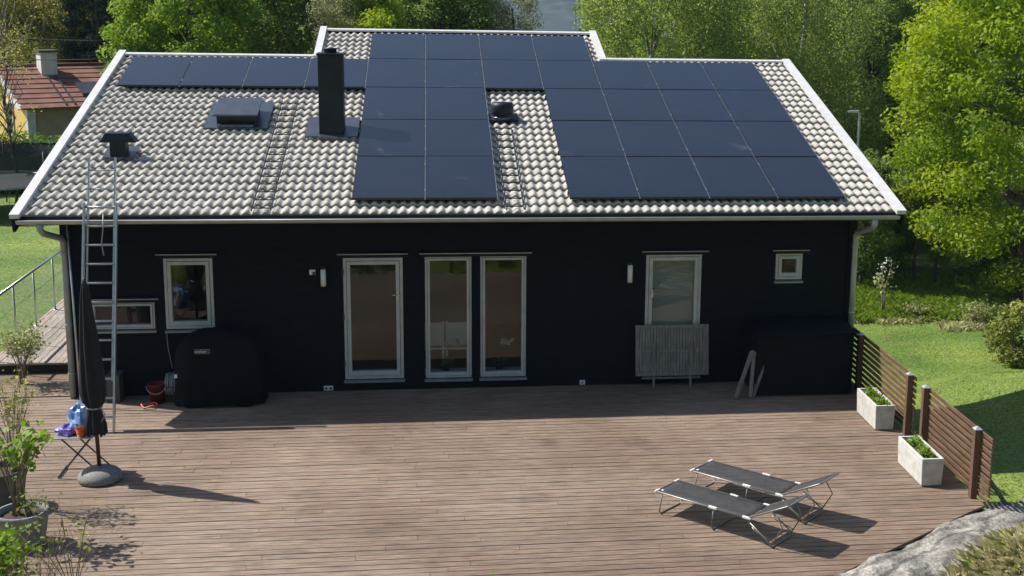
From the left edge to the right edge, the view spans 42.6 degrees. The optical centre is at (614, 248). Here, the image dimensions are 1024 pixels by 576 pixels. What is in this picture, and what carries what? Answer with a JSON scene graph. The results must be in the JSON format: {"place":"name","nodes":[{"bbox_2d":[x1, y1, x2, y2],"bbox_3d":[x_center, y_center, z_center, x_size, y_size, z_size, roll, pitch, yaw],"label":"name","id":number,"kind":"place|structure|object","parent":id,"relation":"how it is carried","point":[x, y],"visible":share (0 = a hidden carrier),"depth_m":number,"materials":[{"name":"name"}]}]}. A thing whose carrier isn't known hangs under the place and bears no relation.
{"place":"outdoors","nodes":[
{"label":"outdoors","id":0,"kind":"place"},
{"bbox_2d":[0,460,26,506],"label":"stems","id":1,"kind":"object","parent":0,"point":[5,499],"visible":0.39,"depth_m":16.31,"materials":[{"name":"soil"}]},
{"bbox_2d":[0,368,38,473],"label":"shrub","id":2,"kind":"object","parent":1,"relation":"on","point":[9,406],"visible":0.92,"depth_m":16.28,"materials":[{"name":"green plant"}]},
{"bbox_2d":[0,108,1023,569],"bbox_3d":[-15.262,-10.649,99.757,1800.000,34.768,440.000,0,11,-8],"label":"lawn","id":3,"kind":"structure","parent":0,"point":[24,250],"depth_m":31.66,"materials":[{"name":"green plant"}]},
{"bbox_2d":[0,28,41,203],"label":"apple tree","id":4,"kind":"object","parent":3,"relation":"on","point":[8,130],"visible":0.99,"depth_m":40.09,"materials":[{"name":"plant"}]},
{"bbox_2d":[0,140,53,221],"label":"trampoline","id":5,"kind":"object","parent":3,"relation":"on","point":[19,171],"visible":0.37,"depth_m":37.79,"materials":[{"name":"grey"}]},
{"bbox_2d":[0,129,61,194],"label":"hedge","id":6,"kind":"object","parent":3,"relation":"on","point":[41,140],"visible":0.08,"depth_m":42.27,"materials":[{"name":"green plant"}]},
{"bbox_2d":[0,0,67,63],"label":"birch tree","id":7,"kind":"object","parent":3,"relation":"on","point":[4,21],"visible":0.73,"depth_m":50.56,"materials":[{"name":"green plant"}]},
{"bbox_2d":[0,364,67,373],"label":"side deck base","id":8,"kind":"object","parent":3,"relation":"on","point":[62,368],"depth_m":22.13,"materials":[{"name":"grey"}]},
{"bbox_2d":[0,299,67,365],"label":"side deck","id":9,"kind":"structure","parent":8,"relation":"on","point":[54,352],"depth_m":23.23,"materials":[{"name":"wood"}]},
{"bbox_2d":[0,250,59,336],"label":"glass railing","id":10,"kind":"object","parent":9,"relation":"on","point":[25,276],"visible":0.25,"depth_m":24.25,"materials":[{"name":"silver metal"}]},
{"bbox_2d":[0,49,109,140],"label":"neighbour house","id":11,"kind":"structure","parent":3,"relation":"on","point":[58,93],"depth_m":45.47,"materials":[{"name":"red tile"}]},
{"bbox_2d":[1,0,117,63],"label":"birch tree","id":12,"kind":"object","parent":3,"relation":"on","point":[59,35],"visible":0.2,"depth_m":53.42,"materials":[{"name":"green plant"}]},
{"bbox_2d":[58,0,89,62],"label":"spruce tree","id":13,"kind":"object","parent":3,"relation":"on","point":[74,22],"visible":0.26,"depth_m":50.80,"materials":[{"name":"green plant"}]},
{"bbox_2d":[78,0,114,62],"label":"spruce tree","id":14,"kind":"object","parent":3,"relation":"on","point":[99,7],"visible":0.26,"depth_m":50.50,"materials":[{"name":"green plant"}]},
{"bbox_2d":[95,0,267,74],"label":"broadleaf tree","id":15,"kind":"object","parent":3,"relation":"on","point":[220,19],"visible":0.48,"depth_m":43.59,"materials":[{"name":"green plant"}]},
{"bbox_2d":[233,0,361,53],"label":"broadleaf tree","id":16,"kind":"object","parent":3,"relation":"on","point":[267,40],"visible":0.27,"depth_m":45.71,"materials":[{"name":"green plant"}]},
{"bbox_2d":[304,0,362,53],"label":"willow tree","id":17,"kind":"object","parent":3,"relation":"on","point":[332,16],"visible":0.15,"depth_m":44.36,"materials":[{"name":"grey plant"}]},
{"bbox_2d":[331,0,408,28],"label":"broadleaf tree","id":18,"kind":"object","parent":3,"relation":"on","point":[385,14],"visible":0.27,"depth_m":44.63,"materials":[{"name":"green plant"}]},
{"bbox_2d":[389,0,508,30],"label":"broadleaf tree","id":19,"kind":"object","parent":3,"relation":"on","point":[479,19],"visible":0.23,"depth_m":50.15,"materials":[{"name":"green plant"}]},
{"bbox_2d":[9,26,906,397],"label":"house","id":20,"kind":"structure","parent":3,"relation":"on","point":[241,208],"depth_m":21.72,"materials":[{"name":"black paint"}]},
{"bbox_2d":[92,302,156,333],"bbox_3d":[-7.810,1.083,20.799,1.010,0.498,0.175,0,11,-8],"label":"window","id":21,"kind":"structure","parent":20,"relation":"in","point":[134,327],"depth_m":20.78,"materials":[{"name":"white paint"}]},
{"bbox_2d":[117,56,193,86],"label":"solar panel","id":22,"kind":"object","parent":20,"relation":"attached to","point":[150,71],"visible":0.95,"depth_m":25.36,"materials":[{"name":"blue glass"}]},
{"bbox_2d":[163,258,215,332],"bbox_3d":[-6.783,0.736,20.874,0.790,1.208,0.175,0,11,-8],"label":"window","id":23,"kind":"structure","parent":20,"relation":"in","point":[174,326],"depth_m":20.84,"materials":[{"name":"white paint"}]},
{"bbox_2d":[180,57,252,86],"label":"solar panel","id":24,"kind":"object","parent":20,"relation":"attached to","point":[217,72],"visible":0.95,"depth_m":25.54,"materials":[{"name":"blue glass"}]},
{"bbox_2d":[243,57,310,87],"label":"solar panel","id":25,"kind":"object","parent":20,"relation":"on","point":[277,73],"visible":0.95,"depth_m":25.68,"materials":[{"name":"blue glass"}]},
{"bbox_2d":[304,58,368,88],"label":"solar panel","id":26,"kind":"object","parent":20,"relation":"on","point":[355,74],"visible":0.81,"depth_m":25.84,"materials":[{"name":"blue glass"}]},
{"bbox_2d":[342,257,404,382],"bbox_3d":[-3.927,1.166,21.347,0.990,2.088,0.209,0,11,-8],"label":"glazed door","id":27,"kind":"structure","parent":20,"relation":"in","point":[366,375],"depth_m":21.34,"materials":[{"name":"white paint"}]},
{"bbox_2d":[352,156,425,199],"bbox_3d":[-3.683,-1.137,21.484,1.174,0.119,1.722,0,27,-8],"label":"solar panel","id":28,"kind":"object","parent":20,"relation":"on","point":[386,178],"visible":0.94,"depth_m":21.38,"materials":[{"name":"blue glass"}]},
{"bbox_2d":[357,119,425,157],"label":"solar panel","id":29,"kind":"object","parent":20,"relation":"attached to","point":[394,138],"visible":0.95,"depth_m":22.95,"materials":[{"name":"blue glass"}]},
{"bbox_2d":[362,87,425,119],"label":"solar panel","id":30,"kind":"object","parent":20,"relation":"on","point":[395,103],"visible":0.94,"depth_m":24.50,"materials":[{"name":"blue glass"}]},
{"bbox_2d":[365,59,425,87],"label":"solar panel","id":31,"kind":"object","parent":20,"relation":"on","point":[395,72],"visible":0.92,"depth_m":26.04,"materials":[{"name":"blue glass"}]},
{"bbox_2d":[369,33,425,59],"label":"solar panel","id":32,"kind":"object","parent":20,"relation":"attached to","point":[397,46],"visible":0.93,"depth_m":27.58,"materials":[{"name":"blue"}]},
{"bbox_2d":[425,321,444,358],"bbox_3d":[-3.094,1.641,22.245,0.420,0.920,0.420,0,11,-8],"label":"dining chair","id":33,"kind":"object","parent":20,"relation":"on","point":[437,341],"visible":0.49,"depth_m":22.03,"materials":[{"name":"white paint"}]},
{"bbox_2d":[425,257,472,381],"bbox_3d":[-2.731,1.147,21.529,0.790,2.118,0.175,0,11,-8],"label":"tall window","id":34,"kind":"structure","parent":20,"relation":"in","point":[437,376],"depth_m":21.53,"materials":[{"name":"white paint"}]},
{"bbox_2d":[426,34,481,59],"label":"solar panel","id":35,"kind":"object","parent":20,"relation":"attached to","point":[452,46],"visible":0.94,"depth_m":27.74,"materials":[{"name":"blue glass"}]},
{"bbox_2d":[425,59,484,88],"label":"solar panel","id":36,"kind":"object","parent":20,"relation":"attached to","point":[454,73],"visible":0.95,"depth_m":26.19,"materials":[{"name":"blue glass"}]},
{"bbox_2d":[445,321,466,366],"bbox_3d":[-2.678,1.637,22.303,0.420,0.920,0.420,0,11,-8],"label":"dining chair","id":37,"kind":"object","parent":20,"relation":"on","point":[457,330],"visible":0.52,"depth_m":22.07,"materials":[{"name":"white paint"}]},
{"bbox_2d":[426,88,488,120],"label":"solar panel","id":38,"kind":"object","parent":20,"relation":"attached to","point":[456,103],"visible":0.95,"depth_m":24.65,"materials":[{"name":"blue glass"}]},
{"bbox_2d":[426,120,492,156],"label":"solar panel","id":39,"kind":"object","parent":20,"relation":"attached to","point":[458,137],"visible":0.95,"depth_m":23.11,"materials":[{"name":"blue glass"}]},
{"bbox_2d":[426,156,497,199],"bbox_3d":[-2.541,-1.151,21.643,1.174,0.119,1.722,0,27,-8],"label":"solar panel","id":40,"kind":"object","parent":20,"relation":"on","point":[460,177],"visible":1,"depth_m":21.54,"materials":[{"name":"blue glass"}]},
{"bbox_2d":[479,256,526,380],"bbox_3d":[-1.840,1.139,21.654,0.790,2.118,0.175,0,11,-8],"label":"tall window","id":41,"kind":"structure","parent":20,"relation":"in","point":[487,375],"depth_m":21.65,"materials":[{"name":"white paint"}]},
{"bbox_2d":[479,35,536,59],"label":"solar panel","id":42,"kind":"object","parent":20,"relation":"on","point":[506,47],"visible":0.92,"depth_m":27.91,"materials":[{"name":"blue glass"}]},
{"bbox_2d":[482,60,543,89],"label":"solar panel","id":43,"kind":"object","parent":20,"relation":"attached to","point":[512,75],"visible":0.95,"depth_m":26.32,"materials":[{"name":"blue glass"}]},
{"bbox_2d":[532,36,591,60],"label":"solar panel","id":44,"kind":"object","parent":20,"relation":"on","point":[564,48],"visible":0.94,"depth_m":28.05,"materials":[{"name":"blue glass"}]},
{"bbox_2d":[537,60,601,89],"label":"solar panel","id":45,"kind":"object","parent":20,"relation":"on","point":[568,74],"visible":0.94,"depth_m":26.51,"materials":[{"name":"blue glass"}]},
{"bbox_2d":[544,89,612,121],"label":"solar panel","id":46,"kind":"object","parent":20,"relation":"on","point":[577,104],"visible":1,"depth_m":24.96,"materials":[{"name":"blue glass"}]},
{"bbox_2d":[552,121,625,156],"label":"solar panel","id":47,"kind":"object","parent":20,"relation":"on","point":[587,139],"visible":1,"depth_m":23.42,"materials":[{"name":"blue glass"}]},
{"bbox_2d":[560,157,639,198],"bbox_3d":[-0.252,-1.169,21.960,1.174,0.119,1.722,-1,27,-8],"label":"solar panel","id":48,"kind":"object","parent":20,"relation":"on","point":[599,178],"visible":1,"depth_m":21.85,"materials":[{"name":"blue glass"}]},
{"bbox_2d":[593,61,658,89],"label":"solar panel","id":49,"kind":"object","parent":20,"relation":"attached to","point":[624,75],"visible":0.94,"depth_m":26.68,"materials":[{"name":"blue glass"}]},
{"bbox_2d":[602,89,673,121],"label":"solar panel","id":50,"kind":"object","parent":20,"relation":"attached to","point":[634,105],"visible":0.95,"depth_m":25.13,"materials":[{"name":"blue glass"}]},
{"bbox_2d":[614,121,690,156],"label":"solar panel","id":51,"kind":"object","parent":20,"relation":"attached to","point":[650,138],"visible":0.95,"depth_m":23.58,"materials":[{"name":"blue glass"}]},
{"bbox_2d":[626,157,709,198],"bbox_3d":[0.893,-1.177,22.119,1.174,0.119,1.722,-1,26,-8],"label":"solar panel","id":52,"kind":"object","parent":20,"relation":"attached to","point":[667,177],"visible":0.94,"depth_m":22.01,"materials":[{"name":"blue glass"}]},
{"bbox_2d":[643,255,701,376],"bbox_3d":[0.980,1.113,22.032,0.980,2.108,0.214,0,11,-8],"label":"glazed door","id":53,"kind":"structure","parent":20,"relation":"in","point":[692,311],"depth_m":22.01,"materials":[{"name":"white paint"}]},
{"bbox_2d":[647,62,715,89],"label":"solar panel","id":54,"kind":"object","parent":20,"relation":"on","point":[680,75],"visible":0.93,"depth_m":26.84,"materials":[{"name":"blue glass"}]},
{"bbox_2d":[660,90,733,120],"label":"solar panel","id":55,"kind":"object","parent":20,"relation":"attached to","point":[695,105],"visible":0.95,"depth_m":25.30,"materials":[{"name":"blue glass"}]},
{"bbox_2d":[674,121,754,157],"bbox_3d":[1.808,-1.964,23.823,1.174,0.119,1.722,0,27,-8],"label":"solar panel","id":56,"kind":"object","parent":20,"relation":"on","point":[713,138],"visible":0.95,"depth_m":23.75,"materials":[{"name":"blue glass"}]},
{"bbox_2d":[691,157,777,198],"bbox_3d":[2.031,-1.187,22.282,1.174,0.119,1.722,-1,26,-8],"label":"solar panel","id":57,"kind":"object","parent":20,"relation":"on","point":[733,177],"visible":0.94,"depth_m":22.17,"materials":[{"name":"blue glass"}]},
{"bbox_2d":[701,63,770,90],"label":"solar panel","id":58,"kind":"object","parent":20,"relation":"attached to","point":[734,76],"visible":0.92,"depth_m":27.00,"materials":[{"name":"blue glass"}]},
{"bbox_2d":[717,90,793,121],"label":"solar panel","id":59,"kind":"object","parent":20,"relation":"attached to","point":[753,105],"visible":0.95,"depth_m":25.46,"materials":[{"name":"blue glass"}]},
{"bbox_2d":[735,121,816,156],"bbox_3d":[2.951,-1.975,23.983,1.174,0.119,1.722,0,27,-8],"label":"solar panel","id":60,"kind":"object","parent":20,"relation":"on","point":[772,139],"visible":0.95,"depth_m":23.91,"materials":[{"name":"blue glass"}]},
{"bbox_2d":[774,254,802,282],"bbox_3d":[2.954,0.316,22.164,0.500,0.513,0.175,0,11,-8],"label":"window","id":61,"kind":"structure","parent":20,"relation":"in","point":[779,274],"depth_m":22.12,"materials":[{"name":"white paint"}]},
{"bbox_2d":[755,157,845,198],"bbox_3d":[3.177,-1.194,22.439,1.174,0.119,1.722,0,26,-8],"label":"solar panel","id":62,"kind":"object","parent":20,"relation":"on","point":[799,178],"visible":0.95,"depth_m":22.33,"materials":[{"name":"blue glass"}]},
{"bbox_2d":[487,0,543,30],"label":"willow tree","id":63,"kind":"object","parent":3,"relation":"on","point":[506,13],"visible":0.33,"depth_m":51.00,"materials":[{"name":"green plant"}]},
{"bbox_2d":[573,0,743,57],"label":"broadleaf tree","id":64,"kind":"object","parent":3,"relation":"on","point":[607,28],"visible":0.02,"depth_m":59.72,"materials":[{"name":"green plant"}]},
{"bbox_2d":[572,0,754,58],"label":"birch tree","id":65,"kind":"object","parent":3,"relation":"on","point":[626,10],"visible":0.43,"depth_m":45.84,"materials":[{"name":"green plant"}]},
{"bbox_2d":[416,415,982,550],"bbox_3d":[-4.045,3.285,17.942,17.380,0.380,10.180,0,11,-8],"label":"deck base","id":66,"kind":"object","parent":3,"relation":"on","point":[980,510],"visible":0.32,"depth_m":17.12,"materials":[{"name":"grey"}]},
{"bbox_2d":[0,373,984,575],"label":"deck","id":67,"kind":"structure","parent":66,"relation":"on","point":[567,480],"depth_m":17.55,"materials":[{"name":"wood"}]},
{"bbox_2d":[0,522,41,575],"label":"shrub","id":68,"kind":"object","parent":67,"relation":"on","point":[10,550],"visible":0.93,"depth_m":13.69,"materials":[{"name":"green plant"}]},
{"bbox_2d":[0,501,49,549],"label":"plant pot","id":69,"kind":"object","parent":67,"relation":"on","point":[6,515],"visible":0.65,"depth_m":15.28,"materials":[{"name":"grey concrete"}]},
{"bbox_2d":[0,420,58,516],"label":"lilac","id":70,"kind":"object","parent":69,"relation":"on","point":[28,447],"visible":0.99,"depth_m":15.29,"materials":[{"name":"green plant"}]},
{"bbox_2d":[0,316,53,384],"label":"shrub","id":71,"kind":"object","parent":67,"relation":"on","point":[25,339],"visible":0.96,"depth_m":21.37,"materials":[{"name":"green plant"}]},
{"bbox_2d":[16,492,108,575],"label":"shrub","id":72,"kind":"object","parent":67,"relation":"on","point":[49,541],"visible":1,"depth_m":13.11,"materials":[{"name":"green plant"}]},
{"bbox_2d":[54,433,108,478],"bbox_3d":[-7.164,2.750,17.611,0.599,0.598,0.523,0,11,-8],"label":"folding table","id":73,"kind":"object","parent":67,"relation":"on","point":[62,438],"visible":0.48,"depth_m":17.43,"materials":[{"name":"metal"}]},
{"bbox_2d":[67,403,86,433],"bbox_3d":[-7.136,2.259,17.459,0.356,0.421,0.289,0,11,-8],"label":"plastic bag","id":74,"kind":"object","parent":73,"relation":"on","point":[76,413],"visible":0.6,"depth_m":17.38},
{"bbox_2d":[80,157,117,431],"bbox_3d":[-7.679,0.668,19.500,0.510,3.930,1.352,0,11,-8],"label":"extension ladder","id":75,"kind":"object","parent":67,"relation":"on","point":[114,289],"visible":0.72,"depth_m":19.52,"materials":[{"name":"metal"}]},
{"bbox_2d":[77,278,122,486],"bbox_3d":[-6.841,1.723,17.190,0.570,2.785,0.570,0,11,-8],"label":"parasol","id":76,"kind":"object","parent":67,"relation":"on","point":[92,388],"visible":1,"depth_m":17.07,"materials":[{"name":"grey fabric"}]},
{"bbox_2d":[105,370,123,402],"bbox_3d":[-7.930,2.189,20.756,0.220,0.445,0.320,0,11,-8],"label":"storage crate","id":77,"kind":"object","parent":67,"relation":"on","point":[119,387],"visible":0.79,"depth_m":20.63,"materials":[{"name":"plastic"}]},
{"bbox_2d":[174,327,268,407],"bbox_3d":[-6.236,1.840,20.676,1.436,1.205,0.687,0,11,-8],"label":"covered grill","id":78,"kind":"object","parent":67,"relation":"on","point":[219,366],"visible":1,"depth_m":20.40,"materials":[{"name":"black fabric"}]},
{"bbox_2d":[635,324,708,387],"bbox_3d":[0.975,1.804,21.997,1.250,1.051,0.160,0,11,-8],"label":"folded table","id":79,"kind":"object","parent":67,"relation":"on","point":[666,350],"visible":1,"depth_m":21.97,"materials":[{"name":"grey wood"}]},
{"bbox_2d":[654,479,808,547],"bbox_3d":[1.449,3.175,16.277,1.946,0.608,0.540,9,14,36],"label":"sun lounger","id":80,"kind":"object","parent":67,"relation":"on","point":[731,504],"visible":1,"depth_m":16.31,"materials":[{"name":"fabric"}]},
{"bbox_2d":[734,350,763,398],"bbox_3d":[2.238,2.058,21.460,0.552,0.783,0.144,-5,13,-29],"label":"folded trestle","id":81,"kind":"object","parent":67,"relation":"on","point":[751,359],"visible":1,"depth_m":21.45,"materials":[{"name":"grey wood"}]},
{"bbox_2d":[690,459,838,523],"bbox_3d":[1.941,3.038,17.009,1.946,0.608,0.540,9,14,36],"label":"sun lounger","id":82,"kind":"object","parent":67,"relation":"on","point":[765,483],"visible":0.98,"depth_m":17.04,"materials":[{"name":"fabric"}]},
{"bbox_2d":[743,316,856,394],"bbox_3d":[3.090,1.785,21.963,1.728,1.119,0.897,0,11,-8],"label":"storage box","id":83,"kind":"object","parent":67,"relation":"on","point":[804,354],"visible":0.95,"depth_m":21.60,"materials":[{"name":"black fabric"}]},
{"bbox_2d":[857,386,894,429],"bbox_3d":[4.085,2.427,20.446,0.310,0.526,0.950,0,11,-8],"label":"concrete planter","id":84,"kind":"object","parent":67,"relation":"on","point":[875,408],"visible":1,"depth_m":20.14,"materials":[{"name":"concrete"}]},
{"bbox_2d":[852,327,916,435],"bbox_3d":[4.271,2.215,21.135,0.143,1.305,2.960,0,11,-8],"label":"slatted fence","id":85,"kind":"object","parent":67,"relation":"on","point":[908,394],"visible":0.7,"depth_m":20.83,"materials":[{"name":"brown wood"}]},
{"bbox_2d":[898,434,943,485],"bbox_3d":[4.262,2.879,18.188,0.310,0.528,0.940,0,11,-8],"label":"concrete planter","id":86,"kind":"object","parent":67,"relation":"on","point":[920,461],"visible":1,"depth_m":17.92,"materials":[{"name":"concrete"}]},
{"bbox_2d":[919,384,994,504],"bbox_3d":[4.698,2.824,18.115,0.143,1.305,2.260,0,11,-8],"label":"slatted fence","id":87,"kind":"object","parent":67,"relation":"on","point":[976,438],"visible":0.88,"depth_m":17.98,"materials":[{"name":"brown wood"}]},
{"bbox_2d":[620,0,807,66],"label":"broadleaf tree","id":88,"kind":"object","parent":3,"relation":"on","point":[745,17],"visible":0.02,"depth_m":52.85,"materials":[{"name":"green plant"}]},
{"bbox_2d":[695,0,906,166],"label":"birch tree","id":89,"kind":"object","parent":3,"relation":"on","point":[847,100],"visible":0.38,"depth_m":48.20,"materials":[{"name":"green plant"}]},
{"bbox_2d":[806,0,940,182],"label":"broadleaf tree","id":90,"kind":"object","parent":3,"relation":"on","point":[905,10],"visible":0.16,"depth_m":52.76,"materials":[{"name":"green plant"}]},
{"bbox_2d":[857,148,905,285],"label":"hazel bush","id":91,"kind":"object","parent":3,"relation":"on","point":[870,251],"visible":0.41,"depth_m":43.61,"materials":[{"name":"green plant"}]},
{"bbox_2d":[857,204,927,271],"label":"shrub","id":92,"kind":"object","parent":3,"relation":"on","point":[906,242],"visible":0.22,"depth_m":47.31,"materials":[{"name":"green plant"}]},
{"bbox_2d":[886,140,947,280],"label":"sapling","id":93,"kind":"object","parent":3,"relation":"on","point":[915,192],"visible":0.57,"depth_m":44.18,"materials":[{"name":"green plant"}]},
{"bbox_2d":[835,501,1023,575],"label":"rock","id":94,"kind":"object","parent":3,"relation":"on","point":[930,553],"visible":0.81,"depth_m":15.80,"materials":[{"name":"stone"}]},
{"bbox_2d":[906,152,969,282],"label":"sapling","id":95,"kind":"object","parent":3,"relation":"on","point":[938,251],"visible":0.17,"depth_m":44.18,"materials":[{"name":"green plant"}]},
{"bbox_2d":[853,320,1023,504],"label":"lawn tufts","id":96,"kind":"object","parent":3,"relation":"on","point":[1011,372],"visible":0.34,"depth_m":30.64,"materials":[{"name":"green plant"}]},
{"bbox_2d":[854,300,1023,331],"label":"dry meadow grass","id":97,"kind":"structure","parent":3,"relation":"on","point":[966,325],"depth_m":39.47,"materials":[{"name":"plant"}]},
{"bbox_2d":[876,43,1017,205],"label":"broadleaf tree","id":98,"kind":"object","parent":3,"relation":"on","point":[993,104],"visible":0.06,"depth_m":51.42,"materials":[{"name":"green plant"}]},
{"bbox_2d":[880,0,1023,300],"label":"maple tree","id":99,"kind":"object","parent":3,"relation":"on","point":[934,73],"visible":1,"depth_m":39.38,"materials":[{"name":"green plant"}]},
{"bbox_2d":[914,200,1015,275],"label":"shrub","id":100,"kind":"object","parent":3,"relation":"on","point":[966,265],"visible":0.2,"depth_m":46.91,"materials":[{"name":"green plant"}]},
{"bbox_2d":[953,294,998,322],"bbox_3d":[11.075,1.862,39.681,1.444,0.864,1.169,-9,15,-42],"label":"weed","id":101,"kind":"object","parent":3,"relation":"on","point":[980,309],"visible":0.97,"depth_m":39.55,"materials":[{"name":"green plant"}]},
{"bbox_2d":[969,4,1023,193],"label":"broadleaf tree","id":102,"kind":"object","parent":3,"relation":"on","point":[1014,84],"visible":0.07,"depth_m":65.80,"materials":[{"name":"green plant"}]},
{"bbox_2d":[981,298,1023,367],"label":"shrub","id":103,"kind":"object","parent":3,"relation":"on","point":[1006,322],"visible":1,"depth_m":34.70,"materials":[{"name":"green plant"}]},
{"bbox_2d":[13,17,1023,74],"bbox_3d":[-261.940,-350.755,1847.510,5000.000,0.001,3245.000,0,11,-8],"label":"water","id":104,"kind":"structure","parent":0,"point":[556,24],"depth_m":780.25,"materials":[{"name":"grey liquid"}]},
{"bbox_2d":[495,0,1011,18],"bbox_3d":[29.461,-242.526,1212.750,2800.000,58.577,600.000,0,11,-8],"label":"hills","id":105,"kind":"structure","parent":0,"point":[556,9],"depth_m":987.00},
{"bbox_2d":[854,270,1022,322],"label":"meadow grass","id":106,"kind":"structure","parent":0,"point":[947,287],"depth_m":42.79,"materials":[{"name":"plant"}]},
{"bbox_2d":[937,521,1023,575],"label":"dry grass","id":107,"kind":"structure","parent":0,"point":[993,564],"depth_m":15.03,"materials":[{"name":"plant"}]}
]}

